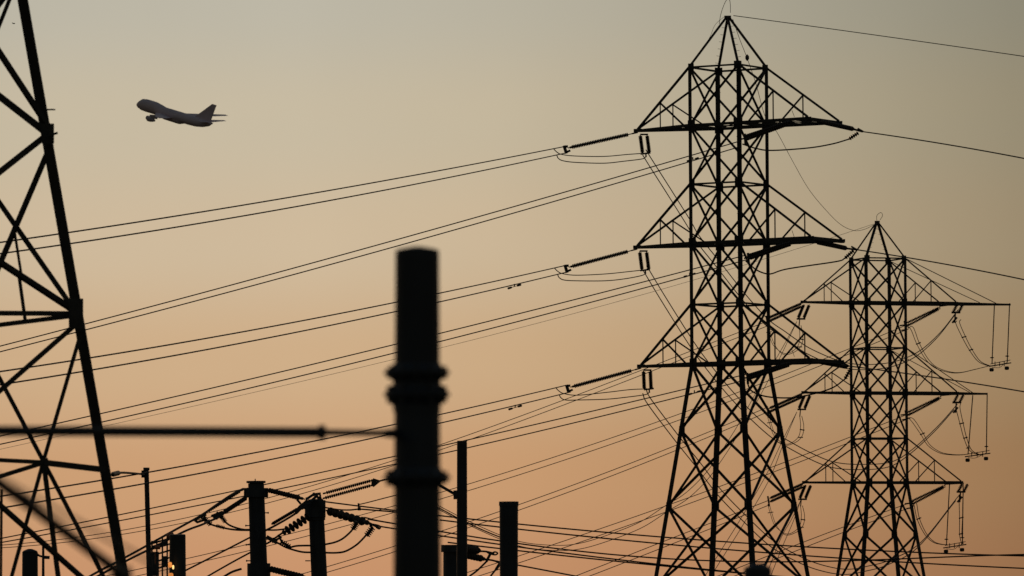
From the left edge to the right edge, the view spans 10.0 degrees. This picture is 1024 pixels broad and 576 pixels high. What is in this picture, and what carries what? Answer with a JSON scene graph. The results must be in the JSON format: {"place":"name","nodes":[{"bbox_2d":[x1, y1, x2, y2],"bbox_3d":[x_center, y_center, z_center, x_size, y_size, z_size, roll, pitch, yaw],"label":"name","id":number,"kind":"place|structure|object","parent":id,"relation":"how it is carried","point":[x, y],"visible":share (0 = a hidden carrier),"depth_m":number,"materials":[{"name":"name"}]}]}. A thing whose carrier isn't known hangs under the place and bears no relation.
{"place":"outdoors","nodes":[
{"label":"outdoors","id":0,"kind":"place"},
{"bbox_2d":[0,477,177,575],"bbox_3d":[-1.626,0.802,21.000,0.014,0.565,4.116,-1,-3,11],"label":"sloping cable","id":1,"kind":"object","parent":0,"point":[46,504],"visible":1,"depth_m":21.33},
{"bbox_2d":[89,488,243,575],"bbox_3d":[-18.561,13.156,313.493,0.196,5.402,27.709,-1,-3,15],"label":"power line","id":2,"kind":"object","parent":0,"point":[186,523],"visible":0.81,"depth_m":317.09,"materials":[{"name":"metal"}]},
{"bbox_2d":[136,99,227,126],"bbox_3d":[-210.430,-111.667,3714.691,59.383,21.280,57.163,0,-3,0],"label":"airliner","id":3,"kind":"object","parent":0,"point":[203,118],"visible":1,"depth_m":3712.85,"materials":[{"name":"paint"}]},
{"bbox_2d":[0,146,563,242],"bbox_3d":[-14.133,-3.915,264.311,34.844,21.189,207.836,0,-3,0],"label":"power line","id":4,"kind":"object","parent":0,"point":[274,199],"visible":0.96,"depth_m":279.04,"materials":[{"name":"metal"}]},
{"bbox_2d":[0,153,564,253],"bbox_3d":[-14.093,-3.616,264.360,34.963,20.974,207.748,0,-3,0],"label":"power line","id":5,"kind":"object","parent":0,"point":[277,209],"visible":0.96,"depth_m":279.25,"materials":[{"name":"metal"}]},
{"bbox_2d":[0,265,564,371],"bbox_3d":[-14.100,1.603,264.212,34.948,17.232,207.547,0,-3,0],"label":"power line","id":6,"kind":"object","parent":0,"point":[261,328],"visible":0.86,"depth_m":274.26,"materials":[{"name":"metal"}]},
{"bbox_2d":[3,385,566,496],"bbox_3d":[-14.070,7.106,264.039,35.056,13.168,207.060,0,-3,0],"label":"power line","id":7,"kind":"object","parent":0,"point":[273,448],"visible":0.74,"depth_m":273.15,"materials":[{"name":"metal"}]},
{"bbox_2d":[6,392,570,507],"bbox_3d":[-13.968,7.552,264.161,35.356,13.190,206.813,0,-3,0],"label":"power line","id":8,"kind":"object","parent":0,"point":[519,405],"visible":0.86,"depth_m":277.00,"materials":[{"name":"metal"}]},
{"bbox_2d":[12,272,566,383],"bbox_3d":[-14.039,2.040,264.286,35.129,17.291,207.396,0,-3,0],"label":"power line","id":9,"kind":"object","parent":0,"point":[518,284],"visible":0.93,"depth_m":276.14,"materials":[{"name":"metal"}]},
{"bbox_2d":[323,480,372,493],"bbox_3d":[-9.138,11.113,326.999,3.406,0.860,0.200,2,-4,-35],"label":"insulator string","id":10,"kind":"object","parent":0,"point":[349,486],"visible":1,"depth_m":326.98,"materials":[{"name":"brown ceramic"}]},
{"bbox_2d":[5,323,761,544],"bbox_3d":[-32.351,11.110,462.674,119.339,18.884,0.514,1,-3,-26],"label":"power line","id":11,"kind":"object","parent":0,"point":[393,460],"visible":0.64,"depth_m":475.69,"materials":[{"name":"metal"}]},
{"bbox_2d":[2,326,765,547],"bbox_3d":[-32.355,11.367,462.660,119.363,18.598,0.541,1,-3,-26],"label":"power line","id":12,"kind":"object","parent":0,"point":[393,465],"visible":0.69,"depth_m":473.42,"materials":[{"name":"metal"}]},
{"bbox_2d":[0,0,1023,575],"label":"sky","id":13,"kind":"structure","parent":0,"point":[315,95],"materials":[{"name":"orange"}]},
{"bbox_2d":[303,408,764,573],"bbox_3d":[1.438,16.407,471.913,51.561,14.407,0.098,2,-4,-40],"label":"power line","id":14,"kind":"object","parent":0,"point":[543,495],"visible":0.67,"depth_m":474.32,"materials":[{"name":"metal"}]},
{"bbox_2d":[327,413,763,572],"bbox_3d":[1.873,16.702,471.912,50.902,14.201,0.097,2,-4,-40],"label":"power line","id":15,"kind":"object","parent":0,"point":[556,496],"visible":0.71,"depth_m":474.73,"materials":[{"name":"metal"}]},
{"bbox_2d":[381,526,776,575],"bbox_3d":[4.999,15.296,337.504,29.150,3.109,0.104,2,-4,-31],"label":"power line","id":16,"kind":"object","parent":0,"point":[593,556],"visible":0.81,"depth_m":337.42,"materials":[{"name":"metal"}]},
{"bbox_2d":[447,542,740,573],"bbox_3d":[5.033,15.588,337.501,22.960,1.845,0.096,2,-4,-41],"label":"power line","id":17,"kind":"object","parent":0,"point":[587,558],"visible":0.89,"depth_m":336.85,"materials":[{"name":"metal"}]},
{"bbox_2d":[441,322,796,550],"bbox_3d":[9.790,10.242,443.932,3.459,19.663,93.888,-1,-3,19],"label":"power line","id":18,"kind":"object","parent":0,"point":[650,522],"visible":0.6,"depth_m":439.44,"materials":[{"name":"metal"}]},
{"bbox_2d":[326,501,1023,556],"bbox_3d":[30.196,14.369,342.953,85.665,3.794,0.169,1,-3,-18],"label":"power line","id":19,"kind":"object","parent":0,"point":[689,538],"visible":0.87,"depth_m":336.77,"materials":[{"name":"metal"}]},
{"bbox_2d":[590,505,767,575],"bbox_3d":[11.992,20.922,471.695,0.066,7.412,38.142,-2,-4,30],"label":"power line","id":20,"kind":"object","parent":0,"point":[668,545],"visible":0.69,"depth_m":472.34,"materials":[{"name":"metal"}]},
{"bbox_2d":[368,519,1023,562],"bbox_3d":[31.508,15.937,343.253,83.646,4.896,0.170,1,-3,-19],"label":"power line","id":21,"kind":"object","parent":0,"point":[733,561],"visible":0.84,"depth_m":336.75,"materials":[{"name":"metal"}]},
{"bbox_2d":[441,519,1023,568],"bbox_3d":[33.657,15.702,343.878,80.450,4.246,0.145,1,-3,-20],"label":"power line","id":22,"kind":"object","parent":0,"point":[743,550],"visible":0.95,"depth_m":336.38,"materials":[{"name":"metal"}]},
{"bbox_2d":[642,393,955,574],"bbox_3d":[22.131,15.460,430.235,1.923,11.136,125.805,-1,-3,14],"label":"power line","id":23,"kind":"object","parent":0,"point":[767,543],"visible":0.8,"depth_m":425.40,"materials":[{"name":"metal"}]},
{"label":"ground","id":24,"kind":"structure","parent":0,"visible":0},
{"bbox_2d":[22,549,49,575],"bbox_3d":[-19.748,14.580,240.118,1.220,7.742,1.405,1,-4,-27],"label":"steel pole","id":25,"kind":"object","parent":24,"relation":"on","point":[29,562],"visible":1,"depth_m":239.74,"materials":[{"name":"metal"}]},
{"bbox_2d":[0,0,126,575],"bbox_3d":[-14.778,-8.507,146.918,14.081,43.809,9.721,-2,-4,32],"label":"lattice tower","id":26,"kind":"structure","parent":24,"relation":"on","point":[72,304],"depth_m":146.87,"materials":[{"name":"metal"}]},
{"bbox_2d":[111,566,131,575],"bbox_3d":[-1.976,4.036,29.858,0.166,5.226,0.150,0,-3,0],"label":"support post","id":27,"kind":"object","parent":24,"relation":"on","point":[128,569],"visible":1,"depth_m":29.97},
{"bbox_2d":[0,481,128,575],"bbox_3d":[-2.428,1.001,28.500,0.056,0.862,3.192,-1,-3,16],"label":"sloping pipe","id":28,"kind":"object","parent":27,"relation":"on","point":[52,522],"visible":0.88,"depth_m":29.09,"materials":[{"name":"metal"}]},
{"bbox_2d":[141,468,150,575],"bbox_3d":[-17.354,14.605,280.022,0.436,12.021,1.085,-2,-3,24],"label":"steel pole","id":29,"kind":"object","parent":24,"relation":"on","point":[147,520],"visible":0.98,"depth_m":279.90,"materials":[{"name":"metal"}]},
{"bbox_2d":[169,534,185,575],"bbox_3d":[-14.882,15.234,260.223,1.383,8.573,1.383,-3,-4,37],"label":"steel pole","id":30,"kind":"object","parent":24,"relation":"on","point":[177,553],"visible":1,"depth_m":259.69,"materials":[{"name":"metal"}]},
{"bbox_2d":[150,532,173,575],"bbox_3d":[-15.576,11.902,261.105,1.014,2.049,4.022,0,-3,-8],"label":"lamp rack","id":31,"kind":"object","parent":30,"relation":"attached to","point":[154,556],"visible":0.84,"depth_m":261.96,"materials":[{"name":"metal"}]},
{"bbox_2d":[244,479,269,575],"bbox_3d":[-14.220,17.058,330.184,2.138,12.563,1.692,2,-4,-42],"label":"steel pole","id":32,"kind":"object","parent":24,"relation":"on","point":[255,493],"visible":1,"depth_m":329.58,"materials":[{"name":"metal"}]},
{"bbox_2d":[223,496,246,513],"bbox_3d":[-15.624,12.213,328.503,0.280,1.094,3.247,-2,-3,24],"label":"insulator string","id":33,"kind":"object","parent":32,"relation":"attached to","point":[234,505],"visible":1,"depth_m":328.52,"materials":[{"name":"brown ceramic"}]},
{"bbox_2d":[211,511,223,519],"bbox_3d":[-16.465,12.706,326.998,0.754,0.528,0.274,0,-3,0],"label":"wire joint","id":34,"kind":"object","parent":33,"relation":"attached to","point":[217,514],"visible":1,"depth_m":326.87,"materials":[{"name":"metal"}]},
{"bbox_2d":[97,516,219,575],"bbox_3d":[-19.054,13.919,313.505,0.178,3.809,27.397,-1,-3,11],"label":"power line","id":35,"kind":"object","parent":34,"relation":"attached to","point":[182,532],"visible":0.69,"depth_m":319.36,"materials":[{"name":"metal"}]},
{"bbox_2d":[267,488,304,499],"bbox_3d":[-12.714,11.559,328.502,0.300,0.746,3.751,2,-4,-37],"label":"insulator string","id":36,"kind":"object","parent":32,"relation":"attached to","point":[283,494],"visible":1,"depth_m":328.38,"materials":[{"name":"brown ceramic"}]},
{"bbox_2d":[269,566,304,575],"bbox_3d":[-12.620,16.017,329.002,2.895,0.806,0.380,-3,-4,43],"label":"insulator string","id":37,"kind":"object","parent":32,"relation":"attached to","point":[277,570],"visible":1,"depth_m":329.09,"materials":[{"name":"brown ceramic"}]},
{"bbox_2d":[303,492,326,575],"bbox_3d":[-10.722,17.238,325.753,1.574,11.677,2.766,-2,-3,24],"label":"steel pole","id":38,"kind":"object","parent":24,"relation":"on","point":[315,510],"visible":1,"depth_m":325.59,"materials":[{"name":"metal"}]},
{"bbox_2d":[282,513,310,534],"bbox_3d":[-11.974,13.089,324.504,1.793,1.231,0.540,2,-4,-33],"label":"insulator string","id":39,"kind":"object","parent":38,"relation":"attached to","point":[296,525],"visible":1,"depth_m":324.43,"materials":[{"name":"brown ceramic"}]},
{"bbox_2d":[326,507,368,525],"bbox_3d":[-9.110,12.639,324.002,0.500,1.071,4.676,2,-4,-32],"label":"insulator string","id":40,"kind":"object","parent":38,"relation":"attached to","point":[345,516],"visible":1,"depth_m":323.98,"materials":[{"name":"brown ceramic"}]},
{"bbox_2d":[323,506,393,512],"bbox_3d":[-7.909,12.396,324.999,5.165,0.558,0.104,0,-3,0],"label":"power line","id":41,"kind":"object","parent":40,"relation":"attached to","point":[357,509],"visible":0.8,"depth_m":324.96,"materials":[{"name":"metal"}]},
{"bbox_2d":[323,484,372,498],"bbox_3d":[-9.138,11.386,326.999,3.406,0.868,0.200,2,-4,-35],"label":"insulator string","id":42,"kind":"object","parent":38,"relation":"attached to","point":[348,491],"visible":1,"depth_m":326.93,"materials":[{"name":"brown ceramic"}]},
{"bbox_2d":[383,246,450,575],"bbox_3d":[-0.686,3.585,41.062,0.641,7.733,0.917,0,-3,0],"label":"ringed pole","id":43,"kind":"object","parent":24,"relation":"on","point":[416,394],"visible":1,"depth_m":40.86,"materials":[{"name":"metal"}]},
{"bbox_2d":[0,425,397,439],"bbox_3d":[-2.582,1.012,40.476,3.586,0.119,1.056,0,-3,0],"label":"busbar pipe","id":44,"kind":"object","parent":43,"relation":"attached to","point":[320,432],"visible":1,"depth_m":39.97,"materials":[{"name":"metal"}]},
{"bbox_2d":[441,441,466,575],"bbox_3d":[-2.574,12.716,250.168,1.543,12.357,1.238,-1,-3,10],"label":"steel pole","id":45,"kind":"object","parent":24,"relation":"on","point":[460,494],"visible":0.96,"depth_m":249.81,"materials":[{"name":"metal"}]},
{"bbox_2d":[441,545,467,575],"bbox_3d":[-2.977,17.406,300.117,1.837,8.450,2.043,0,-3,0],"label":"equipment tank","id":46,"kind":"object","parent":24,"relation":"on","point":[449,560],"visible":0.64,"depth_m":299.46,"materials":[{"name":"metal"}]},
{"bbox_2d":[499,501,518,575],"bbox_3d":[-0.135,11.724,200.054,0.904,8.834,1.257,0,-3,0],"label":"steel pole","id":47,"kind":"object","parent":24,"relation":"on","point":[508,513],"visible":1,"depth_m":199.73,"materials":[{"name":"metal"}]},
{"bbox_2d":[633,16,844,575],"bbox_3d":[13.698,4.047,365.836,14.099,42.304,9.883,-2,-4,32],"label":"lattice tower","id":48,"kind":"structure","parent":24,"relation":"on","point":[739,124],"depth_m":365.85,"materials":[{"name":"metal"}]},
{"bbox_2d":[0,146,740,351],"bbox_3d":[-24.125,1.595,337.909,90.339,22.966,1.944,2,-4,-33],"label":"power line","id":49,"kind":"object","parent":48,"relation":"attached to","point":[696,158],"visible":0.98,"depth_m":347.70,"materials":[{"name":"metal"}]},
{"bbox_2d":[0,140,740,346],"bbox_3d":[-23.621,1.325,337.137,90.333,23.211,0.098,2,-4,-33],"label":"power line","id":50,"kind":"object","parent":48,"relation":"attached to","point":[373,246],"visible":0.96,"depth_m":347.33,"materials":[{"name":"metal"}]},
{"bbox_2d":[0,260,745,444],"bbox_3d":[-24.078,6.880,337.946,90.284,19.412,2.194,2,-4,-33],"label":"power line","id":51,"kind":"object","parent":48,"relation":"attached to","point":[394,352],"visible":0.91,"depth_m":347.41,"materials":[{"name":"metal"}]},
{"bbox_2d":[0,255,745,436],"bbox_3d":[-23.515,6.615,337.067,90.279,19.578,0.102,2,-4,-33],"label":"power line","id":52,"kind":"object","parent":48,"relation":"attached to","point":[394,344],"visible":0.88,"depth_m":347.44,"materials":[{"name":"metal"}]},
{"bbox_2d":[3,374,745,538],"bbox_3d":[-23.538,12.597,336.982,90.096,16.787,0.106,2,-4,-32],"label":"power line","id":53,"kind":"object","parent":48,"relation":"attached to","point":[393,456],"visible":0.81,"depth_m":347.16,"materials":[{"name":"metal"}]},
{"bbox_2d":[3,379,745,542],"bbox_3d":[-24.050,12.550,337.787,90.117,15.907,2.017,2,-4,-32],"label":"power line","id":54,"kind":"object","parent":48,"relation":"attached to","point":[393,464],"visible":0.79,"depth_m":348.51,"materials":[{"name":"metal"}]},
{"bbox_2d":[186,536,251,570],"bbox_3d":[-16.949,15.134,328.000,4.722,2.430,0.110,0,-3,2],"label":"power line","id":55,"kind":"object","parent":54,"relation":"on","point":[218,553],"visible":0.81,"depth_m":327.96,"materials":[{"name":"metal"}]},
{"bbox_2d":[323,535,365,553],"bbox_3d":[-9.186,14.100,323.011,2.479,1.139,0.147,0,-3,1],"label":"jumper cable","id":56,"kind":"object","parent":54,"relation":"on","point":[359,542],"visible":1,"depth_m":322.95,"materials":[{"name":"metal"}]},
{"bbox_2d":[568,132,637,148],"bbox_3d":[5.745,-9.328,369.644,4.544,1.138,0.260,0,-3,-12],"label":"insulator string","id":57,"kind":"object","parent":48,"relation":"attached to","point":[600,140],"visible":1,"depth_m":369.55,"materials":[{"name":"brown ceramic"}]},
{"bbox_2d":[569,249,637,267],"bbox_3d":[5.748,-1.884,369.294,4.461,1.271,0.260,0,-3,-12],"label":"insulator string","id":58,"kind":"object","parent":48,"relation":"attached to","point":[624,252],"visible":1,"depth_m":369.19,"materials":[{"name":"brown ceramic"}]},
{"bbox_2d":[570,368,640,387],"bbox_3d":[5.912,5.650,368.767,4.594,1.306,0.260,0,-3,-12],"label":"insulator string","id":59,"kind":"object","parent":48,"relation":"attached to","point":[603,378],"visible":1,"depth_m":368.66,"materials":[{"name":"brown ceramic"}]},
{"bbox_2d":[642,371,645,388],"bbox_3d":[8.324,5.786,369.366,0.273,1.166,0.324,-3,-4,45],"label":"insulator string","id":60,"kind":"object","parent":48,"relation":"hanging from","point":[643,381],"visible":1,"depth_m":369.28,"materials":[{"name":"brown ceramic"}]},
{"bbox_2d":[645,388,958,569],"bbox_3d":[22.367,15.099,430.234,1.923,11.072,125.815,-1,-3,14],"label":"power line","id":61,"kind":"object","parent":60,"relation":"attached to","point":[768,536],"visible":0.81,"depth_m":423.40,"materials":[{"name":"metal"}]},
{"bbox_2d":[645,252,650,268],"bbox_3d":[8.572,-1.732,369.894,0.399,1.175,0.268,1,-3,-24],"label":"insulator string","id":62,"kind":"object","parent":48,"relation":"hanging from","point":[647,260],"visible":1,"depth_m":369.81,"materials":[{"name":"brown ceramic"}]},
{"bbox_2d":[649,270,957,464],"bbox_3d":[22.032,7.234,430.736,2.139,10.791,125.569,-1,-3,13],"label":"power line","id":63,"kind":"object","parent":62,"relation":"attached to","point":[775,432],"visible":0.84,"depth_m":430.19,"materials":[{"name":"metal"}]},
{"bbox_2d":[645,135,650,151],"bbox_3d":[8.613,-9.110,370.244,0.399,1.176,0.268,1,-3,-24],"label":"insulator string","id":64,"kind":"object","parent":48,"relation":"hanging from","point":[648,143],"visible":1,"depth_m":370.14,"materials":[{"name":"brown ceramic"}]},
{"bbox_2d":[646,150,957,364],"bbox_3d":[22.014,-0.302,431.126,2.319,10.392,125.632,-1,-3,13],"label":"power line","id":65,"kind":"object","parent":64,"relation":"attached to","point":[772,322],"visible":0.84,"depth_m":428.64,"materials":[{"name":"metal"}]},
{"bbox_2d":[745,122,791,139],"bbox_3d":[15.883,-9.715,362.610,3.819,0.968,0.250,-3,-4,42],"label":"insulator string","id":66,"kind":"object","parent":48,"relation":"attached to","point":[765,132],"visible":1,"depth_m":362.58,"materials":[{"name":"brown ceramic"}]},
{"bbox_2d":[745,120,792,136],"bbox_3d":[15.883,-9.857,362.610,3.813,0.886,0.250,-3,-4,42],"label":"insulator string","id":67,"kind":"object","parent":48,"relation":"attached to","point":[764,129],"visible":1,"depth_m":362.59,"materials":[{"name":"brown ceramic"}]},
{"bbox_2d":[747,362,791,376],"bbox_3d":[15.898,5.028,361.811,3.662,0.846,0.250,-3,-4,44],"label":"insulator string","id":68,"kind":"object","parent":48,"relation":"attached to","point":[766,369],"visible":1,"depth_m":361.72,"materials":[{"name":"brown ceramic"}]},
{"bbox_2d":[747,364,791,379],"bbox_3d":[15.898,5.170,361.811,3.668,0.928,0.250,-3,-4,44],"label":"insulator string","id":69,"kind":"object","parent":48,"relation":"attached to","point":[765,372],"visible":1,"depth_m":361.81,"materials":[{"name":"brown ceramic"}]},
{"bbox_2d":[748,241,792,256],"bbox_3d":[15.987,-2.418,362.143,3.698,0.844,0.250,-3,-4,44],"label":"insulator string","id":70,"kind":"object","parent":48,"relation":"attached to","point":[766,249],"visible":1,"depth_m":362.12,"materials":[{"name":"brown ceramic"}]},
{"bbox_2d":[748,243,792,259],"bbox_3d":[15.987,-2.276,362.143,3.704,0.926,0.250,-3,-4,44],"label":"insulator string","id":71,"kind":"object","parent":48,"relation":"attached to","point":[766,252],"visible":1,"depth_m":362.12,"materials":[{"name":"brown ceramic"}]},
{"bbox_2d":[742,139,848,150],"bbox_3d":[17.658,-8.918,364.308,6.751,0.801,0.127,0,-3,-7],"label":"jumper cable","id":72,"kind":"object","parent":48,"relation":"on","point":[795,148],"visible":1,"depth_m":364.28,"materials":[{"name":"metal"}]},
{"bbox_2d":[733,20,876,230],"bbox_3d":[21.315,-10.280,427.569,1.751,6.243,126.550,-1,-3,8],"label":"power line","id":73,"kind":"object","parent":48,"relation":"attached to","point":[787,151],"visible":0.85,"depth_m":425.89,"materials":[{"name":"metal"}]},
{"bbox_2d":[733,15,1023,56],"bbox_3d":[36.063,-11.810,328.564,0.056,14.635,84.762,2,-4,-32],"label":"power line","id":74,"kind":"object","parent":48,"relation":"attached to","point":[880,35],"visible":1,"depth_m":351.10,"materials":[{"name":"metal"}]},
{"bbox_2d":[744,563,770,575],"bbox_3d":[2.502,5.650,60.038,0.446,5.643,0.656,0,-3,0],"label":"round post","id":75,"kind":"object","parent":24,"relation":"on","point":[757,569],"visible":1,"depth_m":59.90,"materials":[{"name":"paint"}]},
{"bbox_2d":[800,221,1010,575],"bbox_3d":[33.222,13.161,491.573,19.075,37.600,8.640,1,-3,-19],"label":"lattice tower","id":76,"kind":"structure","parent":24,"relation":"on","point":[868,392],"depth_m":490.63,"materials":[{"name":"metal"}]},
{"bbox_2d":[3,224,872,448],"bbox_3d":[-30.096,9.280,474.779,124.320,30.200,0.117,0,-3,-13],"label":"power line","id":77,"kind":"object","parent":76,"relation":"attached to","point":[441,347],"visible":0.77,"depth_m":480.89,"materials":[{"name":"metal"}]},
{"bbox_2d":[106,324,908,575],"bbox_3d":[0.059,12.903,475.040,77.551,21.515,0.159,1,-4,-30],"label":"power line","id":78,"kind":"object","parent":76,"relation":"attached to","point":[542,460],"visible":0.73,"depth_m":477.36,"materials":[{"name":"metal"}]},
{"bbox_2d":[137,329,907,575],"bbox_3d":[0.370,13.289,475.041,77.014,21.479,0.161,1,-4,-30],"label":"power line","id":79,"kind":"object","parent":76,"relation":"attached to","point":[541,467],"visible":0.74,"depth_m":476.92,"materials":[{"name":"metal"}]},
{"bbox_2d":[479,417,910,575],"bbox_3d":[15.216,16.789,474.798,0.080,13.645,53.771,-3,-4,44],"label":"power line","id":80,"kind":"object","parent":76,"relation":"attached to","point":[700,499],"visible":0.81,"depth_m":474.20,"materials":[{"name":"metal"}]},
{"bbox_2d":[770,304,804,321],"bbox_3d":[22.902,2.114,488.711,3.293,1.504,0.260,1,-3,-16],"label":"insulator string","id":81,"kind":"object","parent":76,"relation":"attached to","point":[785,313],"visible":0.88,"depth_m":488.63,"materials":[{"name":"brown ceramic"}]},
{"bbox_2d":[441,323,795,545],"bbox_3d":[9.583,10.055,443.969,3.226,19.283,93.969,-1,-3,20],"label":"power line","id":82,"kind":"object","parent":81,"relation":"hanging from","point":[638,522],"visible":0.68,"depth_m":437.57,"materials":[{"name":"metal"}]},
{"bbox_2d":[770,485,805,501],"bbox_3d":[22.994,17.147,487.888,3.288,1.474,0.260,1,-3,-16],"label":"insulator string","id":83,"kind":"object","parent":76,"relation":"hanging from","point":[780,496],"visible":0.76,"depth_m":487.71,"materials":[{"name":"brown ceramic"}]},
{"bbox_2d":[576,500,767,575],"bbox_3d":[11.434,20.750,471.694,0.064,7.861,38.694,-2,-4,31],"label":"power line","id":84,"kind":"object","parent":83,"relation":"attached to","point":[664,541],"visible":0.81,"depth_m":471.40,"materials":[{"name":"metal"}]},
{"bbox_2d":[735,506,913,575],"bbox_3d":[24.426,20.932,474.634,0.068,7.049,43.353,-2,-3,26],"label":"power line","id":85,"kind":"object","parent":76,"relation":"attached to","point":[840,533],"visible":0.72,"depth_m":480.53,"materials":[{"name":"metal"}]},
{"bbox_2d":[908,396,940,412],"bbox_3d":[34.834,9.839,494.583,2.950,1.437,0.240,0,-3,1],"label":"insulator string","id":86,"kind":"object","parent":76,"relation":"hanging from","point":[918,407],"visible":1,"depth_m":494.50,"materials":[{"name":"brown ceramic"}]},
{"bbox_2d":[467,413,909,572],"bbox_3d":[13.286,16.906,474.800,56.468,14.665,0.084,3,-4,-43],"label":"power line","id":87,"kind":"object","parent":86,"relation":"hanging from","point":[685,498],"visible":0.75,"depth_m":474.66,"materials":[{"name":"metal"}]},
{"bbox_2d":[912,485,945,501],"bbox_3d":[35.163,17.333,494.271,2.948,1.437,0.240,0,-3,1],"label":"insulator string","id":88,"kind":"object","parent":76,"relation":"hanging from","point":[929,492],"visible":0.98,"depth_m":494.20,"materials":[{"name":"brown ceramic"}]},
{"bbox_2d":[718,503,908,575],"bbox_3d":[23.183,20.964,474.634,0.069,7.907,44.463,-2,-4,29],"label":"power line","id":89,"kind":"object","parent":88,"relation":"attached to","point":[816,537],"visible":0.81,"depth_m":478.59,"materials":[{"name":"metal"}]},
{"bbox_3d":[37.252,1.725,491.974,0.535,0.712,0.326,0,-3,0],"label":"insulator string","id":90,"kind":"object","parent":76,"relation":"hanging from","visible":0},
{"bbox_2d":[951,312,959,322],"bbox_3d":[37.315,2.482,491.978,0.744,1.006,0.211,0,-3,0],"label":"yoke bar","id":91,"kind":"object","parent":90,"relation":"hanging from","point":[954,320],"visible":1,"depth_m":491.90,"materials":[{"name":"metal"}]},
{"bbox_2d":[642,155,954,369],"bbox_3d":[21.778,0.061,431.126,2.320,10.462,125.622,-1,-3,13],"label":"power line","id":92,"kind":"object","parent":91,"relation":"attached to","point":[750,308],"visible":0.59,"depth_m":416.66,"materials":[{"name":"metal"}]},
{"bbox_3d":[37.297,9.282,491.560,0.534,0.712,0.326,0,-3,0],"label":"insulator string","id":93,"kind":"object","parent":76,"relation":"hanging from","visible":0},
{"bbox_2d":[952,402,960,412],"bbox_3d":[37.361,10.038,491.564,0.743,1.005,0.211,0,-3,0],"label":"yoke bar","id":94,"kind":"object","parent":93,"relation":"hanging from","point":[956,408],"visible":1,"depth_m":491.48,"materials":[{"name":"metal"}]},
{"bbox_2d":[643,271,953,469],"bbox_3d":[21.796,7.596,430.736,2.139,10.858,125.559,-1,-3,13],"label":"power line","id":95,"kind":"object","parent":94,"relation":"attached to","point":[768,434],"visible":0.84,"depth_m":429.70,"materials":[{"name":"metal"}]},
{"bbox_3d":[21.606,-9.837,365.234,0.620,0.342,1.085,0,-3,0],"label":"line clamp","id":96,"kind":"object","parent":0,"visible":0},
{"bbox_2d":[862,131,1023,158],"bbox_3d":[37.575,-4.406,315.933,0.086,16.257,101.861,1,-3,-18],"label":"power line","id":97,"kind":"object","parent":96,"relation":"attached to","point":[945,144],"visible":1,"depth_m":351.59,"materials":[{"name":"metal"}]},
{"bbox_3d":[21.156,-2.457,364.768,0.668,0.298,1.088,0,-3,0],"label":"line clamp","id":98,"kind":"object","parent":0,"visible":0},
{"bbox_2d":[844,250,853,258],"bbox_3d":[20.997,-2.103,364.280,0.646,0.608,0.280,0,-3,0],"label":"insulator string","id":99,"kind":"object","parent":98,"relation":"attached to","point":[849,254],"visible":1,"depth_m":364.20,"materials":[{"name":"brown ceramic"}]},
{"bbox_2d":[745,258,844,274],"bbox_3d":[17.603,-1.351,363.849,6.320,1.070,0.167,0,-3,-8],"label":"jumper cable","id":100,"kind":"object","parent":99,"relation":"hanging from","point":[795,267],"visible":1,"depth_m":363.81,"materials":[{"name":"metal"}]},
{"bbox_2d":[856,249,1023,279],"bbox_3d":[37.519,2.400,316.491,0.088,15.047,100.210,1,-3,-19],"label":"power line","id":101,"kind":"object","parent":98,"relation":"attached to","point":[941,263],"visible":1,"depth_m":351.15,"materials":[{"name":"metal"}]},
{"bbox_3d":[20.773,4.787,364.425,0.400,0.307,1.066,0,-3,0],"label":"line clamp","id":102,"kind":"object","parent":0,"visible":0},
{"bbox_2d":[844,368,852,378],"bbox_3d":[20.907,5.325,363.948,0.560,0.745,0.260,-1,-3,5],"label":"insulator string","id":103,"kind":"object","parent":102,"relation":"hanging from","point":[848,373],"visible":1,"depth_m":363.87,"materials":[{"name":"brown ceramic"}]},
{"bbox_2d":[747,379,844,398],"bbox_3d":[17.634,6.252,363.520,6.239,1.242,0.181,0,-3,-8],"label":"jumper cable","id":104,"kind":"object","parent":103,"relation":"hanging from","point":[797,396],"visible":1,"depth_m":363.46,"materials":[{"name":"metal"}]},
{"bbox_2d":[848,365,1023,391],"bbox_3d":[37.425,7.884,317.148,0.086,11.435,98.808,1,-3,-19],"label":"power line","id":105,"kind":"object","parent":102,"relation":"attached to","point":[937,378],"visible":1,"depth_m":350.82,"materials":[{"name":"metal"}]},
{"bbox_3d":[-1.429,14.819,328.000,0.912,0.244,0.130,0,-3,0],"label":"jumper cable","id":106,"kind":"object","parent":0,"visible":0},
{"bbox_2d":[467,545,480,553],"bbox_3d":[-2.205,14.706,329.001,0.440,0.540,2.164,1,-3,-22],"label":"insulator string","id":107,"kind":"object","parent":106,"relation":"attached to","point":[473,549],"visible":0.78,"depth_m":328.64,"materials":[{"name":"brown ceramic"}]},
{"bbox_2d":[467,553,484,561],"bbox_3d":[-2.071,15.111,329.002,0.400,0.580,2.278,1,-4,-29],"label":"insulator string","id":108,"kind":"object","parent":107,"relation":"attached to","point":[474,557],"visible":0.87,"depth_m":328.72,"materials":[{"name":"brown ceramic"}]},
{"bbox_3d":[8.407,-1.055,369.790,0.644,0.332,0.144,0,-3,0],"label":"yoke bar","id":109,"kind":"object","parent":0,"visible":0},
{"bbox_2d":[557,273,644,280],"bbox_3d":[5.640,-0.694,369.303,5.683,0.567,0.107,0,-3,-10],"label":"jumper cable","id":110,"kind":"object","parent":109,"relation":"hanging from","point":[599,280],"visible":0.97,"depth_m":369.27,"materials":[{"name":"metal"}]},
{"bbox_3d":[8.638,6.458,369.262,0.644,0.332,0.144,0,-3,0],"label":"yoke bar","id":111,"kind":"object","parent":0,"visible":0},
{"bbox_2d":[559,392,648,400],"bbox_3d":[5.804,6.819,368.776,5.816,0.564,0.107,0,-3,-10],"label":"jumper cable","id":112,"kind":"object","parent":111,"relation":"hanging from","point":[603,399],"visible":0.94,"depth_m":368.73,"materials":[{"name":"metal"}]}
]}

